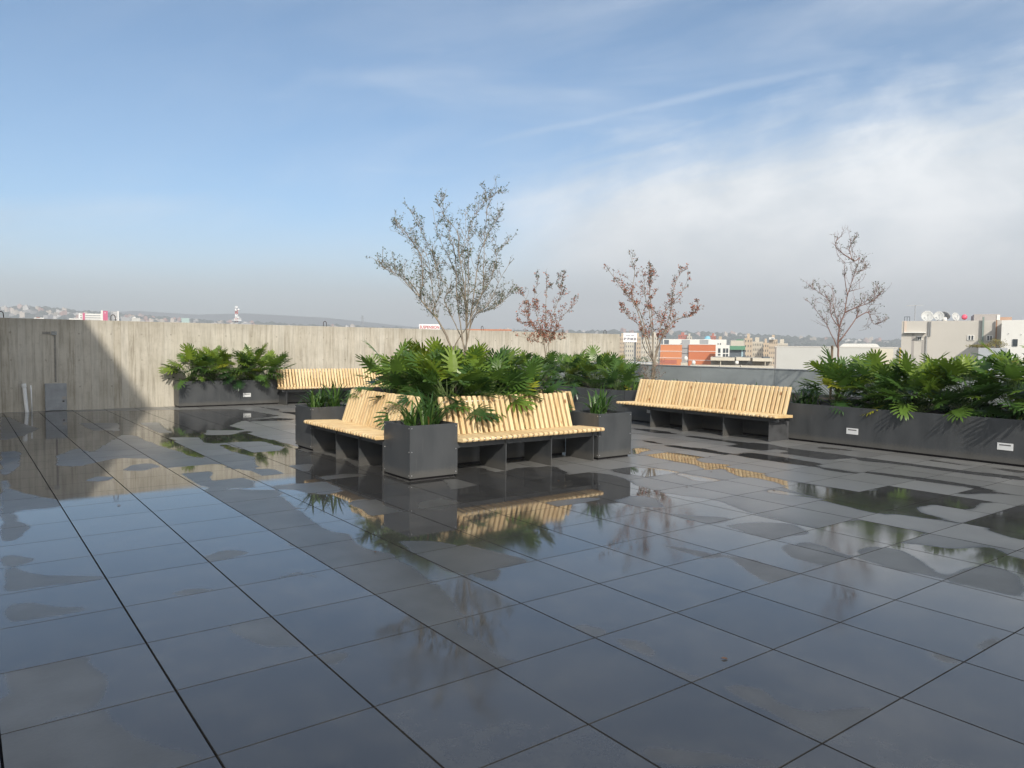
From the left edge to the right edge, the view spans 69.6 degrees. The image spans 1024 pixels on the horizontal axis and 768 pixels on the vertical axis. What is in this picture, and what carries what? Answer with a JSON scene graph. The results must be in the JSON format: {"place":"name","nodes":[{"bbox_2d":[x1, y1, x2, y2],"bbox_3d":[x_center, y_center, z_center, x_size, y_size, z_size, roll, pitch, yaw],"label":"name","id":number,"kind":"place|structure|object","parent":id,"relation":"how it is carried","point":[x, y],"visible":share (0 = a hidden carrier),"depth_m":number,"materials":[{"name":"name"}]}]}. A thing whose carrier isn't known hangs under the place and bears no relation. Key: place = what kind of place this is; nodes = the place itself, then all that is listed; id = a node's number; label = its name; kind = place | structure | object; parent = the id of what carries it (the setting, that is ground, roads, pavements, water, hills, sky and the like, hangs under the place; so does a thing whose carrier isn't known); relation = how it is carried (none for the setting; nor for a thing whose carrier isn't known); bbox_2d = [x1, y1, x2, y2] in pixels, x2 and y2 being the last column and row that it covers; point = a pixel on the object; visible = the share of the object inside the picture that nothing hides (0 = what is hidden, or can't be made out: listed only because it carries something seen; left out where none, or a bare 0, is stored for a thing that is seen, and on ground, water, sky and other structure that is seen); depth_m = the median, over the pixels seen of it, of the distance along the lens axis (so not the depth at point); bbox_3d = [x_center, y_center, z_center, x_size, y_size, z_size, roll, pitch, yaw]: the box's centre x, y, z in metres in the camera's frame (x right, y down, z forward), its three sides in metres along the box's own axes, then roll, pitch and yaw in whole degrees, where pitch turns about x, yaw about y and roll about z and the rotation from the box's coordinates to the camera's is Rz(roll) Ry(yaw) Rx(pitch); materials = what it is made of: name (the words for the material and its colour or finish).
{"place":"outdoors","nodes":[
{"label":"outdoors","id":0,"kind":"place"},
{"bbox_2d":[0,738,3,767],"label":"roof slab","id":1,"kind":"structure","parent":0,"point":[1,761],"depth_m":2.60,"materials":[{"name":"black"}]},
{"bbox_2d":[109,311,417,328],"bbox_3d":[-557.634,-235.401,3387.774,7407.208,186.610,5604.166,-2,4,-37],"label":"mountains","id":2,"kind":"structure","parent":0,"point":[262,318],"depth_m":3368.07,"materials":[{"name":"grey"}]},
{"bbox_2d":[0,318,619,412],"bbox_3d":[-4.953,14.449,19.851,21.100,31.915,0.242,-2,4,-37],"label":"concrete wall","id":3,"kind":"structure","parent":0,"point":[98,364],"depth_m":16.51,"materials":[{"name":"beige"}]},
{"bbox_2d":[0,308,900,364],"bbox_3d":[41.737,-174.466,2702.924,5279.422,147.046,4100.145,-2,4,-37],"label":"hills","id":4,"kind":"structure","parent":0,"point":[703,337],"depth_m":2086.97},
{"bbox_2d":[43,314,53,318],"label":"hillside house","id":5,"kind":"structure","parent":4,"relation":"on","point":[49,316],"depth_m":1978.95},
{"bbox_2d":[0,305,900,355],"bbox_3d":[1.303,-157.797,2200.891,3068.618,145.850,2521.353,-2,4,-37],"label":"hillside woods","id":6,"kind":"object","parent":4,"relation":"on","point":[788,339],"visible":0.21,"depth_m":2211.46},
{"bbox_2d":[467,329,511,330],"bbox_3d":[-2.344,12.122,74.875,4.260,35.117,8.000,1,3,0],"label":"roof beam","id":7,"kind":"structure","parent":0,"point":[493,329],"depth_m":70.01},
{"bbox_2d":[0,401,1023,767],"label":"paving","id":8,"kind":"structure","parent":0,"point":[206,587],"depth_m":4.11,"materials":[{"name":"tile"}]},
{"bbox_2d":[21,383,28,411],"bbox_3d":[-9.924,0.283,15.010,0.134,0.594,0.085,0,3,-3],"label":"drain pipe","id":9,"kind":"object","parent":8,"relation":"on","point":[24,389],"visible":1,"depth_m":14.98,"materials":[{"name":"white plastic"}]},
{"bbox_2d":[45,383,66,410],"bbox_3d":[-9.535,0.269,15.395,0.385,0.563,0.093,-2,4,-37],"label":"cover panel","id":10,"kind":"object","parent":8,"relation":"on","point":[55,396],"visible":1,"depth_m":15.36,"materials":[{"name":"silver metal"}]},
{"bbox_2d":[174,379,279,407],"bbox_3d":[-6.668,0.201,17.309,2.280,0.592,0.472,-2,4,-37],"label":"long planter","id":11,"kind":"object","parent":8,"relation":"on","point":[199,393],"visible":0.91,"depth_m":17.03,"materials":[{"name":"metal"}]},
{"bbox_2d":[159,343,216,389],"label":"philodendron","id":12,"kind":"object","parent":11,"relation":"in","point":[190,353],"visible":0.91,"depth_m":16.58,"materials":[{"name":"green plant"}]},
{"bbox_2d":[184,345,231,381],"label":"philodendron","id":13,"kind":"object","parent":11,"relation":"in","point":[214,354],"visible":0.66,"depth_m":16.86,"materials":[{"name":"green plant"}]},
{"bbox_2d":[202,348,264,391],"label":"philodendron","id":14,"kind":"object","parent":11,"relation":"in","point":[225,357],"visible":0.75,"depth_m":17.18,"materials":[{"name":"green plant"}]},
{"bbox_2d":[229,344,284,387],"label":"philodendron","id":15,"kind":"object","parent":11,"relation":"in","point":[257,353],"visible":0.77,"depth_m":17.43,"materials":[{"name":"green plant"}]},
{"bbox_2d":[240,349,297,380],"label":"philodendron","id":16,"kind":"object","parent":11,"relation":"in","point":[274,361],"visible":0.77,"depth_m":17.69,"materials":[{"name":"green plant"}]},
{"bbox_2d":[295,404,345,450],"bbox_3d":[-2.643,0.592,10.334,0.599,0.592,0.599,-2,4,-37],"label":"square planter","id":17,"kind":"object","parent":8,"relation":"on","point":[303,434],"visible":0.53,"depth_m":10.11,"materials":[{"name":"metal"}]},
{"bbox_2d":[298,389,335,406],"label":"strap leaf plant","id":18,"kind":"object","parent":17,"relation":"in","point":[312,397],"visible":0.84,"depth_m":10.09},
{"bbox_2d":[299,383,338,406],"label":"strap leaf plant","id":19,"kind":"object","parent":17,"relation":"in","point":[320,396],"visible":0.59,"depth_m":10.27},
{"bbox_2d":[315,380,351,406],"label":"strap leaf plant","id":20,"kind":"object","parent":17,"relation":"on","point":[336,402],"visible":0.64,"depth_m":10.32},
{"bbox_2d":[276,368,399,404],"bbox_3d":[-4.160,0.039,18.494,3.400,0.849,0.644,-2,4,-37],"label":"slatted bench","id":21,"kind":"object","parent":8,"relation":"on","point":[284,390],"visible":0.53,"depth_m":18.22,"materials":[{"name":"brown wood"}]},
{"bbox_2d":[280,377,432,403],"bbox_3d":[-4.013,0.129,19.305,4.335,0.592,0.465,-2,4,-37],"label":"long planter","id":22,"kind":"object","parent":8,"relation":"on","point":[293,397],"visible":0.13,"depth_m":18.19,"materials":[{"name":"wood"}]},
{"bbox_2d":[304,389,419,472],"bbox_3d":[-1.900,0.529,9.195,0.644,0.849,2.115,-2,4,-37],"label":"slatted bench","id":23,"kind":"object","parent":8,"relation":"on","point":[355,431],"visible":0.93,"depth_m":9.30,"materials":[{"name":"brown wood"}]},
{"bbox_2d":[384,419,457,480],"bbox_3d":[-1.016,0.718,8.170,0.599,0.592,0.599,-2,4,-37],"label":"square planter","id":24,"kind":"object","parent":8,"relation":"on","point":[419,451],"visible":0.92,"depth_m":7.95,"materials":[{"name":"metal"}]},
{"bbox_2d":[385,398,438,425],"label":"strap leaf plant","id":25,"kind":"object","parent":24,"relation":"in","point":[410,418],"visible":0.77,"depth_m":8.06,"materials":[{"name":"plant"}]},
{"bbox_2d":[400,388,465,424],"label":"strap leaf plant","id":26,"kind":"object","parent":24,"relation":"on","point":[429,418],"visible":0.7,"depth_m":8.06,"materials":[{"name":"plant"}]},
{"bbox_2d":[407,398,458,423],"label":"strap leaf plant","id":27,"kind":"object","parent":24,"relation":"in","point":[437,419],"visible":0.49,"depth_m":8.27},
{"bbox_2d":[417,404,565,464],"bbox_3d":[-0.744,0.591,10.077,2.100,0.660,2.080,-2,4,-37],"label":"island planter","id":28,"kind":"object","parent":8,"relation":"on","point":[468,455],"visible":0.05,"depth_m":9.32,"materials":[{"name":"metal"}]},
{"bbox_2d":[344,337,425,402],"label":"philodendron","id":29,"kind":"object","parent":28,"relation":"in","point":[369,362],"visible":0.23,"depth_m":10.19,"materials":[{"name":"green plant"}]},
{"bbox_2d":[366,347,466,429],"bbox_3d":[-1.312,0.037,9.515,1.398,1.035,1.381,-2,4,-37],"label":"philodendron","id":30,"kind":"object","parent":28,"relation":"in","point":[390,376],"visible":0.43,"depth_m":9.25,"materials":[{"name":"green plant"}]},
{"bbox_2d":[397,336,464,394],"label":"philodendron","id":31,"kind":"object","parent":28,"relation":"in","point":[430,347],"visible":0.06,"depth_m":10.17,"materials":[{"name":"green plant"}]},
{"bbox_2d":[366,177,517,392],"bbox_3d":[-0.911,-1.171,10.039,2.086,3.183,1.280,1,3,5],"label":"crape myrtle","id":32,"kind":"object","parent":28,"relation":"in","point":[462,295],"visible":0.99,"depth_m":9.87,"materials":[{"name":"grey plant"}]},
{"bbox_2d":[386,346,500,423],"bbox_3d":[-0.778,-0.014,8.975,1.474,0.928,1.475,-2,4,-37],"label":"philodendron","id":33,"kind":"object","parent":28,"relation":"in","point":[433,375],"visible":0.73,"depth_m":8.91,"materials":[{"name":"green plant"}]},
{"bbox_2d":[442,345,490,401],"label":"philodendron","id":34,"kind":"object","parent":28,"relation":"in","point":[458,348],"visible":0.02,"depth_m":11.01,"materials":[{"name":"green plant"}]},
{"bbox_2d":[433,341,504,407],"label":"philodendron","id":35,"kind":"object","parent":28,"relation":"in","point":[472,353],"visible":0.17,"depth_m":9.62,"materials":[{"name":"green plant"}]},
{"bbox_2d":[444,352,544,427],"bbox_3d":[-0.246,0.070,9.434,1.303,1.005,1.327,0,3,-6],"label":"philodendron","id":36,"kind":"object","parent":28,"relation":"in","point":[518,388],"visible":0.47,"depth_m":9.30,"materials":[{"name":"green plant"}]},
{"bbox_2d":[467,338,521,396],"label":"philodendron","id":37,"kind":"object","parent":28,"relation":"in","point":[511,355],"visible":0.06,"depth_m":10.56,"materials":[{"name":"green plant"}]},
{"bbox_2d":[495,355,573,411],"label":"philodendron","id":38,"kind":"object","parent":28,"relation":"in","point":[534,365],"visible":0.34,"depth_m":9.76,"materials":[{"name":"green plant"}]},
{"bbox_2d":[438,392,604,470],"bbox_3d":[0.129,0.564,8.912,2.130,0.849,0.645,-2,4,-37],"label":"slatted bench","id":39,"kind":"object","parent":8,"relation":"on","point":[548,418],"visible":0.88,"depth_m":9.00,"materials":[{"name":"brown wood"}]},
{"bbox_2d":[536,389,574,409],"bbox_3d":[0.406,0.466,10.927,0.644,0.849,2.110,-2,4,-37],"label":"slatted bench","id":40,"kind":"object","parent":8,"relation":"on","point":[569,398],"visible":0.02,"depth_m":9.98,"materials":[{"name":"brown wood"}]},
{"bbox_2d":[475,379,638,410],"bbox_3d":[1.128,0.233,18.314,2.608,0.592,7.140,-2,4,-37],"label":"deep planter","id":41,"kind":"object","parent":8,"relation":"on","point":[583,394],"visible":0.16,"depth_m":15.54,"materials":[{"name":"metal"}]},
{"bbox_2d":[510,350,545,380],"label":"philodendron","id":42,"kind":"object","parent":41,"relation":"in","point":[524,355],"visible":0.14,"depth_m":18.03,"materials":[{"name":"green plant"}]},
{"bbox_2d":[512,268,578,381],"bbox_3d":[0.834,-1.493,18.874,1.773,2.991,0.802,1,3,2],"label":"crape myrtle","id":43,"kind":"object","parent":41,"relation":"in","point":[542,333],"visible":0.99,"depth_m":18.87,"materials":[{"name":"brown plant"}]},
{"bbox_2d":[529,350,579,384],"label":"philodendron","id":44,"kind":"object","parent":41,"relation":"in","point":[552,356],"visible":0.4,"depth_m":17.36,"materials":[{"name":"green plant"}]},
{"bbox_2d":[541,353,596,386],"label":"philodendron","id":45,"kind":"object","parent":41,"relation":"in","point":[569,367],"visible":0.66,"depth_m":16.76,"materials":[{"name":"green plant"}]},
{"bbox_2d":[554,349,594,383],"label":"philodendron","id":46,"kind":"object","parent":41,"relation":"on","point":[585,357],"visible":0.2,"depth_m":17.89,"materials":[{"name":"green plant"}]},
{"bbox_2d":[565,345,625,399],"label":"philodendron","id":47,"kind":"object","parent":41,"relation":"in","point":[599,359],"visible":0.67,"depth_m":15.94,"materials":[{"name":"green plant"}]},
{"bbox_2d":[584,352,633,386],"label":"philodendron","id":48,"kind":"object","parent":41,"relation":"in","point":[613,355],"visible":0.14,"depth_m":16.84,"materials":[{"name":"green plant"}]},
{"bbox_2d":[587,356,643,389],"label":"philodendron","id":49,"kind":"object","parent":41,"relation":"in","point":[619,369],"visible":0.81,"depth_m":15.25,"materials":[{"name":"green plant"}]},
{"bbox_2d":[611,378,639,390],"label":"strap leaf plant","id":50,"kind":"object","parent":41,"relation":"on","point":[634,387],"visible":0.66,"depth_m":14.98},
{"bbox_2d":[638,356,663,379],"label":"shrub","id":51,"kind":"object","parent":41,"relation":"on","point":[644,373],"visible":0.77,"depth_m":16.29,"materials":[{"name":"green plant"}]},
{"bbox_2d":[603,250,704,379],"bbox_3d":[3.106,-1.414,16.372,2.296,3.128,0.760,1,3,3],"label":"crape myrtle","id":52,"kind":"object","parent":41,"relation":"on","point":[651,355],"visible":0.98,"depth_m":16.30,"materials":[{"name":"brown plant"}]},
{"bbox_2d":[570,409,631,459],"bbox_3d":[1.163,0.659,9.805,0.599,0.592,0.599,-2,4,-37],"label":"square planter","id":53,"kind":"object","parent":8,"relation":"on","point":[612,439],"visible":0.66,"depth_m":9.57,"materials":[{"name":"metal"}]},
{"bbox_2d":[576,388,611,413],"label":"strap leaf plant","id":54,"kind":"object","parent":53,"relation":"in","point":[595,409],"visible":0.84,"depth_m":9.69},
{"bbox_2d":[580,383,622,413],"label":"strap leaf plant","id":55,"kind":"object","parent":53,"relation":"on","point":[603,404],"visible":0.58,"depth_m":9.82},
{"bbox_2d":[616,379,792,441],"bbox_3d":[3.250,0.403,12.793,0.644,0.849,3.400,-2,4,-37],"label":"slatted bench","id":56,"kind":"object","parent":8,"relation":"on","point":[693,403],"visible":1,"depth_m":12.63,"materials":[{"name":"brown wood"}]},
{"bbox_2d":[624,390,859,438],"bbox_3d":[4.356,0.482,14.020,2.608,0.592,3.595,-2,4,-37],"label":"deep planter","id":57,"kind":"object","parent":8,"relation":"on","point":[750,427],"visible":0.12,"depth_m":13.12,"materials":[{"name":"metal"}]},
{"bbox_2d":[786,383,815,401],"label":"strap leaf plant","id":58,"kind":"object","parent":57,"relation":"in","point":[793,395],"visible":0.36,"depth_m":12.09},
{"bbox_2d":[829,346,833,399],"bbox_3d":[5.618,-0.186,12.961,0.054,0.980,0.044,-2,4,-37],"label":"support stake","id":59,"kind":"object","parent":57,"relation":"on","point":[830,389],"visible":0.35,"depth_m":12.93,"materials":[{"name":"brown wood"}]},
{"bbox_2d":[803,225,889,397],"bbox_3d":[5.746,-1.207,12.838,1.529,3.121,0.864,1,3,11],"label":"crape myrtle","id":60,"kind":"object","parent":57,"relation":"on","point":[856,307],"visible":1,"depth_m":12.76,"materials":[{"name":"grey plant"}]},
{"bbox_2d":[517,360,1014,404],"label":"parapet wall","id":61,"kind":"structure","parent":8,"relation":"on","point":[783,378],"depth_m":15.59,"materials":[{"name":"concrete"}]},
{"bbox_2d":[787,398,1023,466],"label":"deep planter","id":62,"kind":"object","parent":8,"relation":"on","point":[976,438],"visible":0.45,"depth_m":10.25,"materials":[{"name":"metal"}]},
{"bbox_2d":[792,386,822,404],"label":"strap leaf plant","id":63,"kind":"object","parent":62,"relation":"on","point":[810,400],"visible":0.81,"depth_m":11.81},
{"bbox_2d":[794,345,885,415],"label":"philodendron","id":64,"kind":"object","parent":62,"relation":"in","point":[831,371],"visible":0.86,"depth_m":11.48,"materials":[{"name":"green plant"}]},
{"bbox_2d":[829,353,931,407],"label":"philodendron","id":65,"kind":"object","parent":62,"relation":"on","point":[867,356],"visible":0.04,"depth_m":11.93,"materials":[{"name":"green plant"}]},
{"bbox_2d":[837,348,931,416],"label":"philodendron","id":66,"kind":"object","parent":62,"relation":"in","point":[873,365],"visible":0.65,"depth_m":11.02,"materials":[{"name":"green plant"}]},
{"bbox_2d":[858,349,967,420],"bbox_3d":[5.920,-0.005,10.656,1.428,1.013,1.540,-2,4,-37],"label":"philodendron","id":67,"kind":"object","parent":62,"relation":"in","point":[927,381],"visible":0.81,"depth_m":10.53,"materials":[{"name":"green plant"}]},
{"bbox_2d":[897,353,996,410],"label":"philodendron","id":68,"kind":"object","parent":62,"relation":"on","point":[956,390],"visible":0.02,"depth_m":11.17,"materials":[{"name":"green plant"}]},
{"bbox_2d":[908,353,1022,421],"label":"philodendron","id":69,"kind":"object","parent":62,"relation":"on","point":[955,371],"visible":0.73,"depth_m":10.09,"materials":[{"name":"green plant"}]},
{"bbox_2d":[945,340,1023,419],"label":"philodendron","id":70,"kind":"object","parent":62,"relation":"on","point":[1012,371],"visible":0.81,"depth_m":9.71,"materials":[{"name":"green plant"}]},
{"bbox_2d":[973,349,1022,409],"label":"philodendron","id":71,"kind":"object","parent":62,"relation":"on","point":[1009,354],"visible":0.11,"depth_m":10.38,"materials":[{"name":"green plant"}]},
{"bbox_2d":[996,345,1023,419],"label":"philodendron","id":72,"kind":"object","parent":62,"relation":"on","point":[1019,394],"visible":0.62,"depth_m":9.47,"materials":[{"name":"green plant"}]},
{"bbox_2d":[0,0,1023,340],"label":"sky","id":73,"kind":"structure","parent":0,"point":[197,157],"materials":[{"name":"blue"}]},
{"bbox_2d":[620,333,624,359],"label":"apartment block","id":74,"kind":"structure","parent":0,"point":[622,344],"depth_m":520.11,"materials":[{"name":"beige concrete"}]},
{"bbox_2d":[625,342,633,363],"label":"apartment block","id":75,"kind":"structure","parent":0,"point":[629,349],"depth_m":479.98,"materials":[{"name":"beige concrete"}]},
{"bbox_2d":[634,333,640,361],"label":"apartment block","id":76,"kind":"structure","parent":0,"point":[638,348],"depth_m":499.99,"materials":[{"name":"beige concrete"}]},
{"bbox_2d":[641,335,649,360],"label":"apartment block","id":77,"kind":"structure","parent":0,"point":[644,353],"depth_m":439.94,"materials":[{"name":"beige concrete"}]},
{"bbox_2d":[650,332,658,364],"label":"apartment block","id":78,"kind":"structure","parent":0,"point":[655,341],"depth_m":499.86,"materials":[{"name":"beige concrete"}]},
{"bbox_2d":[660,343,715,365],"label":"orange building","id":79,"kind":"structure","parent":0,"point":[676,354],"depth_m":228.69,"materials":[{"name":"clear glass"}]},
{"bbox_2d":[663,339,725,344],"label":"rooftop hall","id":80,"kind":"structure","parent":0,"point":[689,341],"depth_m":297.54,"materials":[{"name":"white glass"}]},
{"bbox_2d":[715,342,729,356],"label":"white building","id":81,"kind":"structure","parent":0,"point":[722,350],"depth_m":209.57,"materials":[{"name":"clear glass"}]},
{"bbox_2d":[729,339,744,356],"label":"glass building","id":82,"kind":"structure","parent":0,"point":[737,347],"depth_m":289.45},
{"bbox_2d":[744,334,752,356],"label":"apartment block","id":83,"kind":"structure","parent":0,"point":[748,346],"depth_m":429.62,"materials":[{"name":"beige concrete"}]},
{"bbox_2d":[752,337,762,357],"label":"apartment block","id":84,"kind":"structure","parent":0,"point":[757,348],"depth_m":439.21,"materials":[{"name":"beige concrete"}]},
{"bbox_2d":[763,339,768,356],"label":"apartment block","id":85,"kind":"structure","parent":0,"point":[765,349],"depth_m":449.54,"materials":[{"name":"beige concrete"}]},
{"bbox_2d":[769,335,777,365],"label":"apartment block","id":86,"kind":"structure","parent":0,"point":[772,344],"depth_m":419.70,"materials":[{"name":"beige concrete"}]},
{"bbox_2d":[777,339,787,345],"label":"apartment block","id":87,"kind":"structure","parent":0,"point":[781,343],"depth_m":459.37,"materials":[{"name":"concrete"}]},
{"bbox_2d":[774,346,900,370],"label":"blank wall building","id":88,"kind":"structure","parent":0,"point":[791,357],"depth_m":61.03,"materials":[{"name":"white paint"}]},
{"bbox_2d":[840,344,878,346],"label":"barrel roof hall","id":89,"kind":"structure","parent":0,"point":[859,345],"depth_m":158.38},
{"bbox_2d":[978,348,1007,375],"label":"roof shed","id":90,"kind":"structure","parent":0,"point":[984,351],"depth_m":33.81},
{"bbox_2d":[965,338,1009,347],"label":"roof shrub","id":91,"kind":"object","parent":90,"relation":"on","point":[988,345],"visible":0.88,"depth_m":34.62,"materials":[{"name":"green plant"}]},
{"label":"ground","id":92,"kind":"structure","parent":0,"visible":0},
{"bbox_2d":[79,310,107,320],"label":"commercial building","id":93,"kind":"structure","parent":92,"relation":"on","point":[103,315],"depth_m":523.38,"materials":[{"name":"white glass"}]},
{"bbox_2d":[110,311,118,320],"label":"office tower","id":94,"kind":"structure","parent":92,"relation":"on","point":[116,314],"depth_m":541.62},
{"bbox_2d":[181,318,188,322],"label":"office building","id":95,"kind":"structure","parent":92,"relation":"on","point":[184,320],"depth_m":1302.57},
{"bbox_2d":[232,306,240,323],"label":"lattice mast","id":96,"kind":"object","parent":92,"relation":"on","point":[237,318],"visible":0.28,"depth_m":379.27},
{"bbox_2d":[419,324,439,328],"bbox_3d":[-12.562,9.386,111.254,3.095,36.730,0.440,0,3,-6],"label":"roof sign","id":97,"kind":"object","parent":92,"relation":"on","point":[429,326],"visible":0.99,"depth_m":110.16,"materials":[{"name":"white"}]},
{"bbox_2d":[623,333,636,362],"bbox_3d":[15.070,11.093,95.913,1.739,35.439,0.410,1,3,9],"label":"billboard","id":98,"kind":"object","parent":92,"relation":"on","point":[629,337],"visible":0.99,"depth_m":94.92,"materials":[{"name":"white"}]},
{"bbox_2d":[629,356,659,361],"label":"roadside tree","id":99,"kind":"object","parent":92,"relation":"on","point":[645,358],"visible":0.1,"depth_m":149.85,"materials":[{"name":"green plant"}]},
{"bbox_2d":[678,332,687,338],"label":"apartment block","id":100,"kind":"structure","parent":92,"relation":"on","point":[682,336],"depth_m":699.39,"materials":[{"name":"pink brick"}]},
{"bbox_2d":[690,356,773,367],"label":"cream rooftops","id":101,"kind":"object","parent":92,"relation":"on","point":[752,362],"visible":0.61,"depth_m":122.33,"materials":[{"name":"beige concrete"}]},
{"bbox_2d":[901,314,1011,365],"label":"apartment building","id":102,"kind":"structure","parent":92,"relation":"on","point":[935,339],"depth_m":44.83,"materials":[{"name":"white concrete"}]},
{"bbox_2d":[921,311,933,320],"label":"satellite dish","id":103,"kind":"object","parent":102,"relation":"on","point":[927,315],"visible":0.93,"depth_m":46.59,"materials":[{"name":"grey"}]},
{"bbox_2d":[934,311,943,320],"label":"satellite dish","id":104,"kind":"object","parent":102,"relation":"on","point":[938,315],"visible":0.96,"depth_m":46.59,"materials":[{"name":"grey"}]},
{"bbox_2d":[952,313,959,320],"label":"satellite dish","id":105,"kind":"object","parent":102,"relation":"on","point":[955,316],"visible":0.98,"depth_m":46.61,"materials":[{"name":"grey"}]},
{"bbox_2d":[1001,320,1023,376],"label":"white building","id":106,"kind":"structure","parent":92,"relation":"on","point":[1012,333],"depth_m":40.70,"materials":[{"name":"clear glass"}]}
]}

